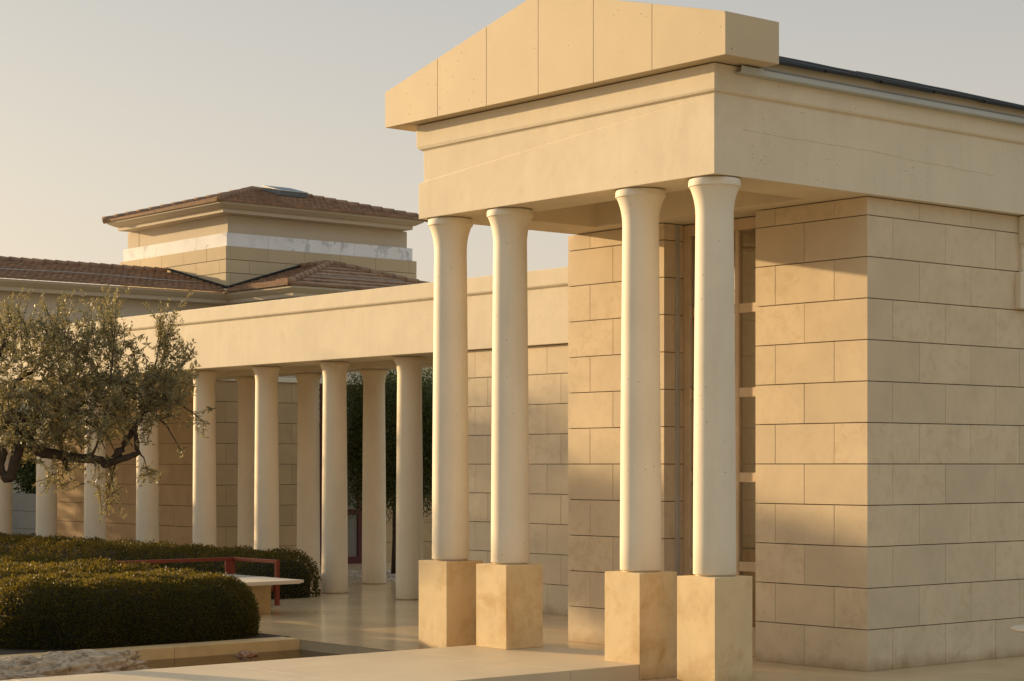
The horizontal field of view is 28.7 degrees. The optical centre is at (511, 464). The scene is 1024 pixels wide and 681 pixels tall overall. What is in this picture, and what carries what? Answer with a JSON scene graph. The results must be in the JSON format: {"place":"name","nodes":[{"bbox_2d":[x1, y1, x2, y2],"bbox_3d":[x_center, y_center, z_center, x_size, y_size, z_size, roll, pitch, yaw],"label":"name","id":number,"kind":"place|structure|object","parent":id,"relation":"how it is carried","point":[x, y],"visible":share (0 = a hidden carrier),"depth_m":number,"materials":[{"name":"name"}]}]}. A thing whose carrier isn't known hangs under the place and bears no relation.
{"place":"outdoors","nodes":[
{"label":"outdoors","id":0,"kind":"place"},
{"bbox_2d":[0,633,289,654],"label":"soil","id":1,"kind":"structure","parent":0,"point":[5,651],"depth_m":21.59,"materials":[{"name":"brown soil"}]},
{"bbox_2d":[0,549,63,569],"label":"hedge","id":2,"kind":"object","parent":1,"relation":"on","point":[5,556],"visible":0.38,"depth_m":30.09,"materials":[{"name":"green plant"}]},
{"bbox_2d":[0,556,157,578],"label":"hedge","id":3,"kind":"object","parent":1,"relation":"on","point":[17,569],"visible":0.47,"depth_m":25.42,"materials":[{"name":"green plant"}]},
{"bbox_2d":[0,283,215,520],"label":"olive tree","id":4,"kind":"object","parent":1,"relation":"on","point":[67,414],"visible":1,"depth_m":19.66,"materials":[{"name":"green plant"}]},
{"bbox_2d":[0,566,260,649],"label":"hedge","id":5,"kind":"object","parent":1,"relation":"on","point":[73,609],"visible":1,"depth_m":22.16,"materials":[{"name":"green plant"}]},
{"bbox_2d":[0,532,321,599],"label":"hedge","id":6,"kind":"object","parent":1,"relation":"on","point":[64,548],"visible":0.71,"depth_m":31.65,"materials":[{"name":"green plant"}]},
{"bbox_2d":[0,637,407,659],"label":"pond basin","id":7,"kind":"object","parent":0,"point":[184,650],"visible":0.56,"depth_m":22.18,"materials":[{"name":"beige stone"}]},
{"bbox_2d":[0,649,157,679],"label":"boulder","id":8,"kind":"object","parent":7,"relation":"in","point":[63,663],"visible":0.77,"depth_m":19.09,"materials":[{"name":"beige stone"}]},
{"bbox_2d":[142,649,340,668],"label":"water","id":9,"kind":"structure","parent":7,"relation":"in","point":[217,659],"depth_m":21.78,"materials":[{"name":"liquid"}]},
{"bbox_2d":[234,650,257,656],"bbox_3d":[-2.941,2.107,22.107,0.262,0.114,0.239,0,0,-40],"label":"pond stone","id":10,"kind":"object","parent":9,"relation":"in","point":[244,653],"visible":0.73,"depth_m":22.05,"materials":[{"name":"beige stone"}]},
{"bbox_2d":[0,645,638,680],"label":"walkway","id":11,"kind":"structure","parent":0,"point":[477,663],"depth_m":18.29,"materials":[{"name":"stone"}]},
{"bbox_2d":[320,569,395,580],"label":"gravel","id":12,"kind":"structure","parent":0,"point":[358,574],"depth_m":35.76,"materials":[{"name":"grey gravel"}]},
{"bbox_2d":[0,0,1023,285],"label":"sky","id":13,"kind":"structure","parent":0,"point":[108,107],"materials":[{"name":"grey"}]},
{"bbox_2d":[258,562,1023,680],"bbox_3d":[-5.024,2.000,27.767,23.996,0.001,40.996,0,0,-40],"label":"floor","id":14,"kind":"structure","parent":0,"point":[326,614],"depth_m":23.84,"materials":[{"name":"stone"}]},
{"bbox_2d":[12,493,35,535],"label":"garden wall","id":15,"kind":"structure","parent":14,"relation":"on","point":[23,513],"depth_m":49.13,"materials":[{"name":"grey stone"}]},
{"bbox_2d":[12,401,36,493],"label":"courtyard tree","id":16,"kind":"object","parent":14,"relation":"on","point":[26,472],"visible":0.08,"depth_m":51.10,"materials":[{"name":"green plant"}]},
{"bbox_2d":[78,557,279,605],"bbox_3d":[-4.740,1.677,28.009,2.755,0.645,1.206,0,0,-40],"label":"garden sofa","id":17,"kind":"object","parent":14,"relation":"on","point":[230,566],"visible":0.31,"depth_m":28.66,"materials":[{"name":"red paint"}]},
{"bbox_2d":[0,185,432,492],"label":"tower villa","id":18,"kind":"object","parent":14,"relation":"on","point":[251,244],"visible":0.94,"depth_m":58.78,"materials":[{"name":"stone"}]},
{"bbox_2d":[34,378,433,564],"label":"courtyard wall","id":19,"kind":"structure","parent":14,"relation":"on","point":[176,503],"depth_m":39.33,"materials":[{"name":"brown stone"}]},
{"bbox_2d":[320,385,361,564],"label":"door","id":20,"kind":"structure","parent":19,"relation":"in","point":[354,535],"depth_m":40.37,"materials":[{"name":"paint"}]},
{"bbox_2d":[234,577,303,613],"bbox_3d":[-3.690,1.771,26.667,1.530,0.458,1.000,0,0,-40],"label":"stone table","id":21,"kind":"object","parent":14,"relation":"on","point":[261,589],"visible":0.38,"depth_m":26.81,"materials":[{"name":"stone"}]},
{"bbox_2d":[0,267,570,615],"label":"colonnade","id":22,"kind":"object","parent":14,"relation":"on","point":[255,350],"visible":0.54,"depth_m":31.03,"materials":[{"name":"beige stone"}]},
{"bbox_2d":[319,367,432,573],"bbox_3d":[-2.013,-0.050,36.078,2.981,4.206,2.875,0,0,-40],"label":"courtyard tree","id":23,"kind":"object","parent":14,"relation":"on","point":[355,456],"visible":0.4,"depth_m":35.62,"materials":[{"name":"green plant"}]},
{"bbox_2d":[385,0,1023,680],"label":"temple pavilion","id":24,"kind":"structure","parent":14,"relation":"on","point":[797,362],"depth_m":19.91,"materials":[{"name":"stone"}]},
{"bbox_2d":[683,217,757,656],"bbox_3d":[2.287,-0.290,21.153,0.093,4.580,1.328,0,0,-40],"label":"window","id":25,"kind":"structure","parent":24,"relation":"in","point":[749,223],"depth_m":21.57,"materials":[{"name":"brown metal"}]},
{"bbox_2d":[1010,625,1023,632],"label":"round table","id":26,"kind":"object","parent":14,"relation":"on","point":[1017,628],"visible":1,"depth_m":18.19,"materials":[{"name":"beige stone"}]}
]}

